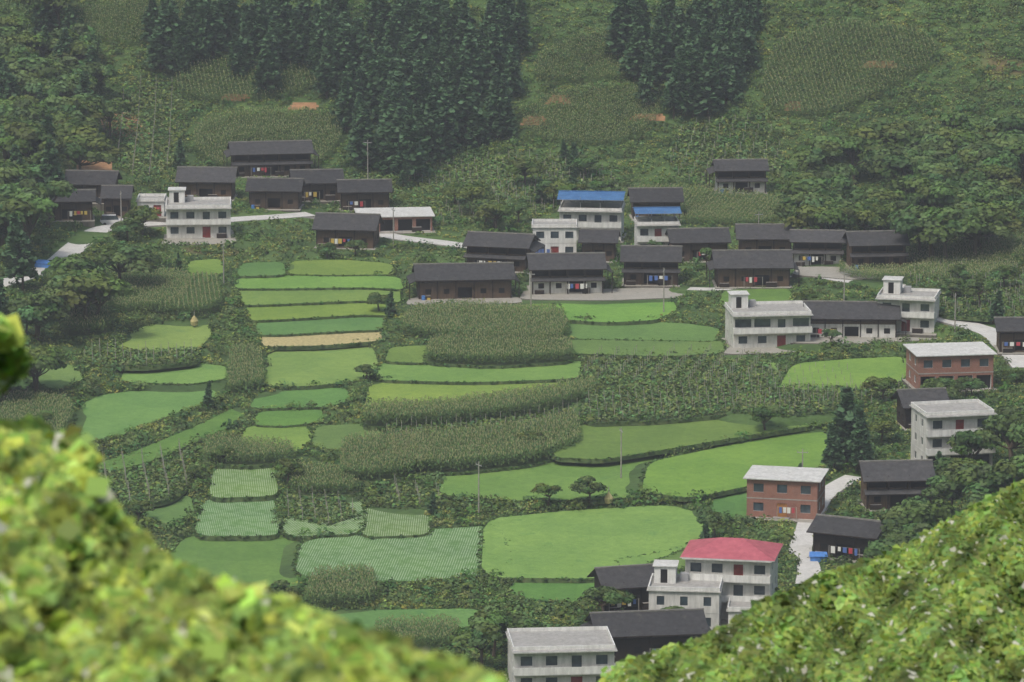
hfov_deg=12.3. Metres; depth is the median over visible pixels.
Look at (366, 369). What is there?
tree
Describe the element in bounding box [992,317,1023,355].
wood house
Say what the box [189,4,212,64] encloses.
conifer tree
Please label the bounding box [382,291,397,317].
conifer tree
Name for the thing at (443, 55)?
conifer tree
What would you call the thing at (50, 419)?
field
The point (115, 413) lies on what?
field
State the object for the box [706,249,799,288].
wood house
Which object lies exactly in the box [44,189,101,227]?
wood house
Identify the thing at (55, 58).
tree
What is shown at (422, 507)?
field
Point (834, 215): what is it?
tree
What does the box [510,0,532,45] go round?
conifer tree
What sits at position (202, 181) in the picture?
wood house
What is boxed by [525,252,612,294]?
wood house
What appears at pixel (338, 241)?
clutter
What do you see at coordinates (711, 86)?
conifer tree
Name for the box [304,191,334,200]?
clutter
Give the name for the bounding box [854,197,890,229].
tree
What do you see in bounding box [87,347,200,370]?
field
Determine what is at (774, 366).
field
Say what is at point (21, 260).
conifer tree
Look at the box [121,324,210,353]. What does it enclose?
field
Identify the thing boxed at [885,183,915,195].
tree
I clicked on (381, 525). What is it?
field
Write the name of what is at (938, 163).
tree
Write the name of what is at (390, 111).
conifer tree
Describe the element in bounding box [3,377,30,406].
tree
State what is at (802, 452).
utility pole
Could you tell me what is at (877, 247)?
wood house
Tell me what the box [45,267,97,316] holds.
tree
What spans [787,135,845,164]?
tree
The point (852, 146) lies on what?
tree
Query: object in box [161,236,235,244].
concrete yard
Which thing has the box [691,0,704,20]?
conifer tree
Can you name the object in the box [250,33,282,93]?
conifer tree
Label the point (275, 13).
conifer tree
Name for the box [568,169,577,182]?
conifer tree
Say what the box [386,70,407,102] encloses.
conifer tree
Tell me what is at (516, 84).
conifer tree
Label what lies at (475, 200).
tree
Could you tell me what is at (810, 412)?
field
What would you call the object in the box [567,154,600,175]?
tree
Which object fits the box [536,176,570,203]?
tree
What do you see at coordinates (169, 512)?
field
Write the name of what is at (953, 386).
tree
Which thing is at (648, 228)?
concrete house
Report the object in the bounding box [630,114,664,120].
bare soil
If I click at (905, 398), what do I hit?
wood house
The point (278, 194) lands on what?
wood house
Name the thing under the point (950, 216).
tree
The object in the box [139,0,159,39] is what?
conifer tree
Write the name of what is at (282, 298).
field
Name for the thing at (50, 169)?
conifer tree
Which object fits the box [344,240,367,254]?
tree
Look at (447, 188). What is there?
tree
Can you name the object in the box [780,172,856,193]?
tree
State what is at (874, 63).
bare soil
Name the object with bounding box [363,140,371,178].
utility pole
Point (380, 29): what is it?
conifer tree
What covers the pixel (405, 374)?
field
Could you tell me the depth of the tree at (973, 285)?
874.21 m
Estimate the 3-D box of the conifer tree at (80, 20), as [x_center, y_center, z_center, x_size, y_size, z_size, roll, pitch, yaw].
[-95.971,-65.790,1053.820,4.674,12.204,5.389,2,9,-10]
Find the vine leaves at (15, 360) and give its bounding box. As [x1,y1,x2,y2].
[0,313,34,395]
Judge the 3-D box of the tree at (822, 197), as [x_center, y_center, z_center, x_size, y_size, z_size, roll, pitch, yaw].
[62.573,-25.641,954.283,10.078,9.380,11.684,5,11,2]
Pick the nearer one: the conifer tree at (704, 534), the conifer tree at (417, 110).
the conifer tree at (704, 534)
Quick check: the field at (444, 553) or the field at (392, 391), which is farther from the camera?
the field at (392, 391)
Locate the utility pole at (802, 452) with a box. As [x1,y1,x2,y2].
[797,449,807,466]
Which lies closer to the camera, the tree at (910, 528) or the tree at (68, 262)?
the tree at (910, 528)
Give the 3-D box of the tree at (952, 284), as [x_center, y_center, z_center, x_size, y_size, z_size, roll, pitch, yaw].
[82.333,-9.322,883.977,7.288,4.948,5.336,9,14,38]
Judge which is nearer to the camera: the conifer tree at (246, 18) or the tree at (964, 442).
the tree at (964, 442)
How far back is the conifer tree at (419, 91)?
1034.86 m
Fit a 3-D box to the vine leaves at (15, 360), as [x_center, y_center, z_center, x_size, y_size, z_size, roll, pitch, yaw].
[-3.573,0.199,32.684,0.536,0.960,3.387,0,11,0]
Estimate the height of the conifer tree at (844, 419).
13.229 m
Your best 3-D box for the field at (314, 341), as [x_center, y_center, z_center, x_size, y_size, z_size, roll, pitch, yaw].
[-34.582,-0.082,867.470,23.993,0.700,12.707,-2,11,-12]
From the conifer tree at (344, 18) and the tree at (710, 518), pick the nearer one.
the tree at (710, 518)
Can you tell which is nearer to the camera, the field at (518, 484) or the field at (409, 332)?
the field at (518, 484)
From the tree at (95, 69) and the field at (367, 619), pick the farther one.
the tree at (95, 69)
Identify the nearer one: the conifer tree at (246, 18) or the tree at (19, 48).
the tree at (19, 48)
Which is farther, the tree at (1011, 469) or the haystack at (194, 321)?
the haystack at (194, 321)
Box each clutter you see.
[70,211,90,220]
[216,233,226,237]
[251,167,283,176]
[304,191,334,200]
[329,238,358,248]
[348,201,362,209]
[412,227,421,231]
[535,249,551,252]
[565,283,589,293]
[609,598,648,609]
[647,275,667,285]
[721,187,752,192]
[746,277,776,286]
[777,506,796,519]
[803,256,832,264]
[816,328,841,338]
[831,546,867,560]
[912,328,922,333]
[1002,342,1023,352]
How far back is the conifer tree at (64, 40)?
1045.87 m
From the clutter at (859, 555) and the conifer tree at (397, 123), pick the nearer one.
the clutter at (859, 555)
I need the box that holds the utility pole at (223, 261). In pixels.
[222,243,224,282]
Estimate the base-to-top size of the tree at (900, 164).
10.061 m
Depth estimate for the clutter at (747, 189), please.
994.26 m
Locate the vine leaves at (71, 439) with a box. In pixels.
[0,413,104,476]
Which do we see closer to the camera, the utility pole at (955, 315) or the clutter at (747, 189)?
the utility pole at (955, 315)
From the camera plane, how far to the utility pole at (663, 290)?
888.76 m
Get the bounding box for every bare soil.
[76,160,111,169]
[101,112,149,138]
[223,94,249,100]
[288,102,318,109]
[520,116,545,124]
[545,95,570,103]
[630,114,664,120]
[784,101,800,110]
[862,61,896,67]
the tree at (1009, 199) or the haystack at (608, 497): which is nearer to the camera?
the haystack at (608, 497)
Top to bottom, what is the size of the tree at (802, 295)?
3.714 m
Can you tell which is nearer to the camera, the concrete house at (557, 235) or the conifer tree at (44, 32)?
the concrete house at (557, 235)
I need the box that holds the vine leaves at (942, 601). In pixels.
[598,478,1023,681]
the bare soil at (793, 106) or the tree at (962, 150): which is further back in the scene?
the bare soil at (793, 106)
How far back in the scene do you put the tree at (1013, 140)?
974.93 m
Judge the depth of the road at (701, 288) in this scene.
908.51 m
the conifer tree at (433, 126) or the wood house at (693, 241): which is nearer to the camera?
the wood house at (693, 241)
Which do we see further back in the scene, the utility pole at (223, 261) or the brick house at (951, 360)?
the utility pole at (223, 261)
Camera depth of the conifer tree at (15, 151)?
960.47 m
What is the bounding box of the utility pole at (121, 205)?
[120,191,121,220]
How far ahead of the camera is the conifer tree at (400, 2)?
1062.38 m
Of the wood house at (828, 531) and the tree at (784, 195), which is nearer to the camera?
the wood house at (828, 531)
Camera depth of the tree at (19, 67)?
1029.17 m
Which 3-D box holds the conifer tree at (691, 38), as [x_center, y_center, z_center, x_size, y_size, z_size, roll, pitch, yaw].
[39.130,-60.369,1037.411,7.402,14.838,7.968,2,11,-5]
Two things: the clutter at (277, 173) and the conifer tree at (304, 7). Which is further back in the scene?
the conifer tree at (304, 7)
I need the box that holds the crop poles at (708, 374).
[84,88,1022,522]
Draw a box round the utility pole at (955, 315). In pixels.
[954,293,955,331]
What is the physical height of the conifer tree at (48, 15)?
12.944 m
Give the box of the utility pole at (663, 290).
[663,269,664,311]
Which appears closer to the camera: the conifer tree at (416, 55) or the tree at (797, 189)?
the tree at (797, 189)
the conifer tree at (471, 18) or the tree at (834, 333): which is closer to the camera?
the tree at (834, 333)
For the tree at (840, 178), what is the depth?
963.68 m
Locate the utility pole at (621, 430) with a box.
[620,428,622,477]
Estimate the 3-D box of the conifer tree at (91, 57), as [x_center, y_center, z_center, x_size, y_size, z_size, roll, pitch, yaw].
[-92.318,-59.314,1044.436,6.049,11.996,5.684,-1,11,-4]
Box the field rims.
[3,258,1021,650]
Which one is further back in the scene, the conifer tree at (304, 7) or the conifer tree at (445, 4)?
the conifer tree at (304, 7)
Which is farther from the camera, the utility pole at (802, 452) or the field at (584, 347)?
the field at (584, 347)
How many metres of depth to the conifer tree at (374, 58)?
1045.63 m
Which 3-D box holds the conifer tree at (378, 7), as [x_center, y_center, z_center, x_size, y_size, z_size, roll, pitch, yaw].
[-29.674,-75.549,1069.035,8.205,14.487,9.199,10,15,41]
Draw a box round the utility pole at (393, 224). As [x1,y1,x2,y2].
[393,207,394,243]
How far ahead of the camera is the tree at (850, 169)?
983.14 m
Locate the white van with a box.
[100,214,122,224]
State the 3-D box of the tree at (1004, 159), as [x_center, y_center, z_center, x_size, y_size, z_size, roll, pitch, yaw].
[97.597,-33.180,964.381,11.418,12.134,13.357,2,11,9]
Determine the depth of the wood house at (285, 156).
1010.56 m
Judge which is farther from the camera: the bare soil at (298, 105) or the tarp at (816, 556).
the bare soil at (298, 105)
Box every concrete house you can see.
[136,193,167,221]
[164,187,233,238]
[505,626,617,681]
[531,219,577,252]
[557,190,626,243]
[633,206,681,244]
[647,559,723,629]
[680,537,782,621]
[722,290,812,347]
[726,595,771,623]
[875,276,940,337]
[909,399,997,468]
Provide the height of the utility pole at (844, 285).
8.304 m
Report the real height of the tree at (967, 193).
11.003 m
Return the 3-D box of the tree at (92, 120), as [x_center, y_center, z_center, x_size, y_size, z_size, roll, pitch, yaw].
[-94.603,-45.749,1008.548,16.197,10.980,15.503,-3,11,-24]
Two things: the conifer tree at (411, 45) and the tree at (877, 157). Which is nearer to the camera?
the tree at (877, 157)
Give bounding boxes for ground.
[0,0,1023,672]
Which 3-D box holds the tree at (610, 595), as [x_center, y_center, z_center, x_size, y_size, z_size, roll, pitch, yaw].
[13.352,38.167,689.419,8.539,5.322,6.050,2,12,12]
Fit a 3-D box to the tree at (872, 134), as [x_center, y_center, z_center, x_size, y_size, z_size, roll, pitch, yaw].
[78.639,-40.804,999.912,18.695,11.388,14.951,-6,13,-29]
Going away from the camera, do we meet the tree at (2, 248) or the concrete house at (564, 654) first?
the concrete house at (564, 654)
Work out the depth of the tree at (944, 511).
716.68 m
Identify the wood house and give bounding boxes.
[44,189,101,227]
[64,169,122,210]
[100,185,134,219]
[175,166,239,200]
[223,140,318,177]
[245,177,305,211]
[289,168,343,203]
[312,212,383,249]
[336,179,392,210]
[406,262,519,299]
[462,231,544,273]
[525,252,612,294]
[578,228,620,262]
[580,608,710,664]
[587,563,653,610]
[620,245,682,287]
[627,187,683,220]
[665,227,731,262]
[706,159,769,193]
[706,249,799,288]
[734,223,793,248]
[790,229,846,266]
[803,300,906,337]
[806,514,885,562]
[842,230,909,270]
[855,459,935,510]
[891,387,949,430]
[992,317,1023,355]
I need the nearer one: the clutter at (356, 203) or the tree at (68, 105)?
the clutter at (356, 203)
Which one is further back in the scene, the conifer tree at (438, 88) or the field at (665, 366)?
the conifer tree at (438, 88)
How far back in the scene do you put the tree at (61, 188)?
936.52 m
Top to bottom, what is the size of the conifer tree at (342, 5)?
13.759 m
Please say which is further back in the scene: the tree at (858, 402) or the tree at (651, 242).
the tree at (651, 242)
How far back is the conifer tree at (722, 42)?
1035.94 m
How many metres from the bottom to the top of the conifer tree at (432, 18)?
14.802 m
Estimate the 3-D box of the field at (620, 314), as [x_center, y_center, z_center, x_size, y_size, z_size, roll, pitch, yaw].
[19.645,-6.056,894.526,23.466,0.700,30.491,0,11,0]
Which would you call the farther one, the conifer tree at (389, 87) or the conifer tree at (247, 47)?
the conifer tree at (247, 47)
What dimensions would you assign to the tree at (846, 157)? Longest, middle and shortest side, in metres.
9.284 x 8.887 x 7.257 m
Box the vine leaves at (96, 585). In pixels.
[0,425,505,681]
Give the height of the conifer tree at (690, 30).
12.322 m
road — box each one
[3,212,314,286]
[379,234,466,247]
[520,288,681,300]
[687,276,791,290]
[788,475,860,583]
[813,277,1023,367]
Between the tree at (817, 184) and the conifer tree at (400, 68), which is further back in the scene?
the conifer tree at (400, 68)
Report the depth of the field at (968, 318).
868.01 m
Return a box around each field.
[5,403,72,430]
[29,365,81,391]
[63,320,110,339]
[80,390,216,440]
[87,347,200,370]
[98,409,243,473]
[100,452,198,510]
[112,277,183,314]
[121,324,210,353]
[121,363,227,384]
[142,496,193,523]
[160,283,221,318]
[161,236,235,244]
[172,531,305,588]
[186,259,222,276]
[194,500,279,540]
[202,444,293,469]
[208,468,278,501]
[228,355,262,394]
[235,274,403,290]
[237,262,284,277]
[240,290,400,307]
[240,426,311,452]
[247,303,391,322]
[251,388,349,410]
[254,410,324,427]
[256,317,383,336]
[261,332,381,349]
[263,347,377,389]
[282,500,363,540]
[288,260,393,275]
[289,474,358,495]
[296,526,484,584]
[309,583,376,609]
[312,424,382,450]
[332,608,476,635]
[340,450,412,485]
[361,508,429,538]
[363,396,570,430]
[364,382,571,412]
[377,361,583,384]
[382,411,567,449]
[384,487,442,508]
[385,345,427,364]
[398,443,554,476]
[403,312,564,347]
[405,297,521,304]
[413,634,460,650]
[426,345,573,368]
[439,455,660,504]
[475,304,555,322]
[481,505,711,582]
[510,583,593,602]
[552,420,826,463]
[556,302,676,325]
[557,339,723,359]
[565,322,718,340]
[582,383,748,426]
[583,358,764,386]
[642,432,827,501]
[652,551,684,569]
[711,491,746,516]
[719,289,791,305]
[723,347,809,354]
[730,391,895,415]
[766,362,777,369]
[780,357,905,391]
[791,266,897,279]
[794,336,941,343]
[906,272,1023,295]
[939,294,1022,321]
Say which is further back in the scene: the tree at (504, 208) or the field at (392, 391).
the tree at (504, 208)
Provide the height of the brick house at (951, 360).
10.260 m
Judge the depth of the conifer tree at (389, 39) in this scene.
1053.76 m
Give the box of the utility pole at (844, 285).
[840,270,848,300]
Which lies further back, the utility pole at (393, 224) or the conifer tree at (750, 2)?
the conifer tree at (750, 2)
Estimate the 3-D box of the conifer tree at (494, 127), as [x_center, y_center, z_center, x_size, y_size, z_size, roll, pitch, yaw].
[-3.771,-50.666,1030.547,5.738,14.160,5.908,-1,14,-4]
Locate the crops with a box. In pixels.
[0,0,1023,647]
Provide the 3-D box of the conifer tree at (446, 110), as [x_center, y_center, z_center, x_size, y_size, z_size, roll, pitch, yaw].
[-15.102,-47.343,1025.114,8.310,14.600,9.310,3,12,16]
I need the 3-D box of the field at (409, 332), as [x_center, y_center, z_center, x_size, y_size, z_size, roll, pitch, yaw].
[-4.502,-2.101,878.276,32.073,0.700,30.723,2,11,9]
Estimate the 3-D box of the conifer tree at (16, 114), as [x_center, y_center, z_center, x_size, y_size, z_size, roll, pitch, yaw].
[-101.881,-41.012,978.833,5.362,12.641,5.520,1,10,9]
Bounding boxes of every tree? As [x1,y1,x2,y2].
[0,14,34,36]
[0,26,31,43]
[0,40,38,58]
[0,57,23,99]
[0,95,58,115]
[0,98,43,121]
[0,100,49,115]
[0,116,42,161]
[0,120,63,178]
[0,159,37,183]
[0,178,14,185]
[0,178,50,229]
[0,192,57,247]
[0,194,10,244]
[0,194,40,246]
[0,244,10,256]
[0,277,10,316]
[1,33,49,55]
[1,53,68,95]
[1,113,28,161]
[1,214,43,290]
[3,234,10,262]
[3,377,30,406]
[4,291,74,341]
[6,112,25,156]
[9,0,43,3]
[9,144,29,178]
[12,150,64,182]
[14,157,27,181]
[16,0,65,8]
[19,317,57,334]
[20,323,30,378]
[21,74,70,97]
[25,345,67,387]
[26,351,66,390]
[28,55,69,70]
[29,32,58,50]
[30,0,45,33]
[30,0,57,25]
[30,114,58,154]
[33,410,53,420]
[36,88,43,101]
[36,138,64,182]
[36,180,77,227]
[39,25,49,56]
[39,255,96,279]
[40,95,87,121]
[40,117,105,168]
[41,0,78,28]
[41,113,70,120]
[44,56,94,80]
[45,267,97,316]
[47,40,99,57]
[47,254,108,282]
[47,273,138,330]
[50,23,99,47]
[52,27,71,57]
[52,39,102,59]
[57,134,122,169]
[58,73,97,96]
[60,1,77,28]
[64,251,105,267]
[67,31,79,60]
[68,274,127,326]
[71,93,121,118]
[73,70,94,95]
[77,18,85,59]
[77,62,118,96]
[79,101,105,127]
[84,45,105,89]
[87,243,163,280]
[102,98,130,136]
[110,218,145,240]
[122,205,161,235]
[124,500,154,521]
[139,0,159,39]
[143,8,175,71]
[153,5,183,60]
[154,0,169,26]
[166,0,176,13]
[171,138,185,167]
[174,253,182,270]
[187,464,203,479]
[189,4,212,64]
[194,0,213,41]
[202,381,214,407]
[205,0,231,56]
[207,0,211,9]
[210,446,236,462]
[226,33,251,78]
[237,3,261,55]
[239,24,257,67]
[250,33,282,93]
[255,0,272,44]
[257,20,282,69]
[268,0,292,33]
[268,579,303,595]
[272,0,293,35]
[274,457,304,482]
[289,0,312,33]
[308,2,320,40]
[308,11,330,73]
[310,30,339,97]
[317,242,336,257]
[321,0,331,26]
[327,23,357,89]
[330,60,364,121]
[331,77,355,132]
[334,12,353,43]
[337,0,349,15]
[342,113,371,158]
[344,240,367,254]
[348,101,378,170]
[350,17,375,72]
[353,364,378,378]
[359,45,374,100]
[363,0,391,33]
[363,52,378,101]
[364,60,386,118]
[366,292,387,310]
[371,14,385,57]
[373,102,401,171]
[374,88,391,140]
[375,73,408,132]
[376,71,404,129]
[376,106,406,170]
[378,18,397,63]
[378,58,399,105]
[382,105,407,157]
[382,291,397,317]
[384,47,393,62]
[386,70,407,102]
[389,0,396,19]
[390,115,430,181]
[391,3,403,50]
[393,60,413,99]
[394,41,412,91]
[396,0,403,14]
[396,162,409,188]
[405,8,427,63]
[406,13,430,65]
[408,51,422,88]
[409,60,430,114]
[413,104,436,159]
[416,121,433,176]
[418,0,426,12]
[419,92,450,161]
[420,1,440,48]
[421,0,441,20]
[427,491,437,513]
[428,77,444,106]
[435,38,452,83]
[436,0,455,53]
[437,88,461,154]
[439,182,462,203]
[448,617,504,667]
[449,181,493,213]
[450,86,463,136]
[451,4,475,51]
[452,0,475,26]
[453,38,489,103]
[453,71,492,141]
[457,33,488,100]
[464,189,497,203]
[466,93,491,145]
[468,608,526,658]
[470,199,489,221]
[473,203,514,228]
[474,201,514,228]
[479,0,498,41]
[482,23,507,77]
[484,67,517,136]
[484,76,506,138]
[494,0,510,23]
[496,6,518,60]
[499,613,543,638]
[503,45,525,94]
[505,157,547,184]
[506,198,528,221]
[507,0,515,14]
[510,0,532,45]
[515,431,546,447]
[530,482,561,505]
[534,176,550,204]
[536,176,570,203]
[543,181,589,194]
[559,139,569,158]
[564,142,581,171]
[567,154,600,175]
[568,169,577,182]
[569,475,607,507]
[574,586,632,610]
[589,177,616,190]
[600,583,635,599]
[603,0,631,59]
[617,25,647,79]
[624,0,631,26]
[626,48,645,78]
[633,52,659,109]
[638,0,652,38]
[638,25,665,86]
[647,239,664,244]
[649,17,675,81]
[653,0,676,21]
[660,60,686,118]
[661,606,683,608]
[662,42,697,98]
[668,7,686,55]
[668,58,687,115]
[672,22,697,58]
[674,5,701,47]
[675,47,681,62]
[677,49,710,117]
[684,28,699,51]
[685,31,699,65]
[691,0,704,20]
[692,50,725,116]
[695,0,716,35]
[696,13,706,31]
[696,511,731,537]
[698,19,715,57]
[698,523,711,538]
[699,247,711,261]
[711,27,739,88]
[712,0,728,24]
[712,18,730,46]
[715,51,739,103]
[717,51,743,102]
[728,0,760,35]
[729,0,746,21]
[729,16,740,47]
[740,14,760,70]
[745,0,764,23]
[748,406,785,429]
[770,193,815,228]
[779,192,795,198]
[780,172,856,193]
[781,174,844,200]
[782,205,856,229]
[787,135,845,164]
[793,290,817,300]
[797,155,846,173]
[800,188,844,228]
[816,170,860,195]
[820,422,845,470]
[821,328,841,345]
[822,200,859,229]
[824,387,872,466]
[825,163,859,197]
[830,152,862,164]
[839,135,876,184]
[845,188,907,229]
[847,121,915,150]
[847,407,874,473]
[848,203,887,229]
[852,396,865,408]
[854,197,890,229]
[856,188,898,229]
[860,376,897,398]
[863,144,924,179]
[863,529,919,558]
[866,415,899,444]
[877,154,933,177]
[880,503,939,532]
[881,200,915,222]
[881,495,954,524]
[884,125,921,148]
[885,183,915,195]
[887,163,960,190]
[890,206,956,260]
[890,221,922,256]
[893,205,922,245]
[893,523,933,534]
[903,125,935,147]
[904,193,943,207]
[908,151,944,169]
[909,181,964,241]
[910,157,960,175]
[911,131,960,157]
[914,144,950,161]
[920,377,963,394]
[921,475,963,505]
[922,205,987,260]
[925,127,987,145]
[925,178,987,204]
[933,457,989,475]
[934,451,943,475]
[935,204,1014,255]
[936,277,968,295]
[937,110,986,133]
[945,150,984,174]
[946,429,1001,458]
[947,139,1023,164]
[948,264,968,277]
[950,463,1020,503]
[954,201,974,246]
[956,376,974,395]
[959,208,996,251]
[960,164,1023,203]
[961,134,986,144]
[961,277,998,305]
[962,378,987,395]
[964,143,1001,152]
[964,178,1007,202]
[965,202,1023,252]
[973,411,1023,458]
[974,201,1010,238]
[975,148,1020,179]
[978,188,1023,212]
[978,453,1023,487]
[982,113,1023,136]
[984,129,1023,185]
[985,405,1023,455]
[987,187,1023,218]
[988,290,1004,321]
[989,264,1021,286]
[1007,369,1023,381]
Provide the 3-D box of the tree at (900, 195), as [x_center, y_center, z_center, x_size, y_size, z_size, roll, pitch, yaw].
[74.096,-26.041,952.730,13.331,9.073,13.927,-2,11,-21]
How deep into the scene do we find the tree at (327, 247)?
936.39 m
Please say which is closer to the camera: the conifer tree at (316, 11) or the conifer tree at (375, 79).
the conifer tree at (375, 79)
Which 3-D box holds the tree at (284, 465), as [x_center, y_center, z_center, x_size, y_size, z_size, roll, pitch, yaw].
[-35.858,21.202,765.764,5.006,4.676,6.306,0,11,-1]
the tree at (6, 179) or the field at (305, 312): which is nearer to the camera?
the field at (305, 312)
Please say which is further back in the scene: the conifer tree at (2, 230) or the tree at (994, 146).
the tree at (994, 146)
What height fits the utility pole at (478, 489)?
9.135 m
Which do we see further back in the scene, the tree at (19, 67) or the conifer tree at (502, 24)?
the conifer tree at (502, 24)
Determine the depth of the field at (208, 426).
791.45 m
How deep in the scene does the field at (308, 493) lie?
761.61 m
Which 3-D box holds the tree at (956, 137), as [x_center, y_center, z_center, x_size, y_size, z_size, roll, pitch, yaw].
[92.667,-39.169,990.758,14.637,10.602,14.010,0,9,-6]
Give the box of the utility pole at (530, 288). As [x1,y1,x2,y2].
[527,272,534,306]
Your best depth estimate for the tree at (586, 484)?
752.42 m
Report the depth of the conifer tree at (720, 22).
1044.41 m
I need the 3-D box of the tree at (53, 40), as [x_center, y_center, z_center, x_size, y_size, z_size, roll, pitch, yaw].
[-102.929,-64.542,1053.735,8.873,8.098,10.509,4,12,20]
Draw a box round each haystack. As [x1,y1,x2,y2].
[190,312,197,326]
[604,486,612,504]
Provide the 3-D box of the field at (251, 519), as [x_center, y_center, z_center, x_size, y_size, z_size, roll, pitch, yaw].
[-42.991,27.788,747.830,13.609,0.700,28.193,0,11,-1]
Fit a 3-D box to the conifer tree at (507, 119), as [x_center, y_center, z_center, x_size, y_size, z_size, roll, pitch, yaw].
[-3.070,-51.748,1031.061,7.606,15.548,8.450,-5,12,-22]
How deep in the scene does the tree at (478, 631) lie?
661.56 m
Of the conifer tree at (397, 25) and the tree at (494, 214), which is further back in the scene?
the conifer tree at (397, 25)
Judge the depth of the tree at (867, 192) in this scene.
951.73 m
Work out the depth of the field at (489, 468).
775.49 m
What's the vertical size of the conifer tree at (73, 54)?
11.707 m
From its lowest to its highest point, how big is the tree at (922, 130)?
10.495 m
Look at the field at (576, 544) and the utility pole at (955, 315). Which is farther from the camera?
the utility pole at (955, 315)
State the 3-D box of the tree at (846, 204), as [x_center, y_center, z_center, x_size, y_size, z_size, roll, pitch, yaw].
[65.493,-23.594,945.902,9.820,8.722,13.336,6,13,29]
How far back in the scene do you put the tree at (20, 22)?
1052.03 m
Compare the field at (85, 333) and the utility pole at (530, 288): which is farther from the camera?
the utility pole at (530, 288)
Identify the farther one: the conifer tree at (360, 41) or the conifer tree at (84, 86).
the conifer tree at (360, 41)
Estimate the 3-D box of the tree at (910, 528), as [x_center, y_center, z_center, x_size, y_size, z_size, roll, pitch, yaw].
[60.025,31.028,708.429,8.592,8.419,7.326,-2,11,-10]
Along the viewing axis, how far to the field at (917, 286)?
895.31 m
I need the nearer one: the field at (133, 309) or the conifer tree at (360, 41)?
the field at (133, 309)
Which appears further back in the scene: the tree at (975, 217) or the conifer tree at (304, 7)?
the conifer tree at (304, 7)
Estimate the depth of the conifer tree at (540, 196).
986.95 m
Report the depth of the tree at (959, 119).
995.27 m
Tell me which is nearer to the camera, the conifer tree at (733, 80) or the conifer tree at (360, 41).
the conifer tree at (733, 80)
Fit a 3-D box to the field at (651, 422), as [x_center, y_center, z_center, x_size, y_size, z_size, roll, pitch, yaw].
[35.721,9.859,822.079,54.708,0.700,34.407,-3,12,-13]
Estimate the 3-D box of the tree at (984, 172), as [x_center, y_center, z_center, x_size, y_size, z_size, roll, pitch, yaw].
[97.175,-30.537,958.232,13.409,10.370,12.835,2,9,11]
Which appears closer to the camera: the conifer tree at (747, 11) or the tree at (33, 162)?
the tree at (33, 162)
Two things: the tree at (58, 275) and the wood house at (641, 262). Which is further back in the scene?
the wood house at (641, 262)
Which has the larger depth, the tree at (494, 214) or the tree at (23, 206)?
the tree at (494, 214)
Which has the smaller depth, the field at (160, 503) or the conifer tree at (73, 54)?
the field at (160, 503)
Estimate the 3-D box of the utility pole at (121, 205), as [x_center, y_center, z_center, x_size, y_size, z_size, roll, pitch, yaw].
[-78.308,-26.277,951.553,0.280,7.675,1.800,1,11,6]
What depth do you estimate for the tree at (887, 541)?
696.36 m
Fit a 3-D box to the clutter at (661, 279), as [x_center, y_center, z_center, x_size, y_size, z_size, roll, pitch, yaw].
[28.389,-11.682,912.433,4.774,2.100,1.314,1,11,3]
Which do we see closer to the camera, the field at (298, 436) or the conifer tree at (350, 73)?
the field at (298, 436)
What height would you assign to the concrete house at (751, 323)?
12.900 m
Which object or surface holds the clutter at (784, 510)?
on the brick house at (770, 489)
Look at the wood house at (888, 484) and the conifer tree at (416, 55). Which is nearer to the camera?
the wood house at (888, 484)
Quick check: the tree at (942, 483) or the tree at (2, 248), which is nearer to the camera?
the tree at (942, 483)
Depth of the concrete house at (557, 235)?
936.89 m
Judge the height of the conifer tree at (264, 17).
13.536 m
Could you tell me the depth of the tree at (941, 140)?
987.07 m
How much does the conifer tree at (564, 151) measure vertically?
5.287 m
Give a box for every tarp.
[35,259,50,267]
[809,551,827,561]
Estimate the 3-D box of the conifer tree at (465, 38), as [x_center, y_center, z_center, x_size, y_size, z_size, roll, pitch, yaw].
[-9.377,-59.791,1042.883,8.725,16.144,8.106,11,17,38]
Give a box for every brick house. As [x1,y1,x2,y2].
[354,207,435,233]
[743,465,828,522]
[902,342,997,391]
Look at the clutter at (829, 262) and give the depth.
925.38 m
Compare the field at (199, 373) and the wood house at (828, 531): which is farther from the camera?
the field at (199, 373)
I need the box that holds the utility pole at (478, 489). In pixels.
[476,462,481,512]
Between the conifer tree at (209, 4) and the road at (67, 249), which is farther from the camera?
the conifer tree at (209, 4)

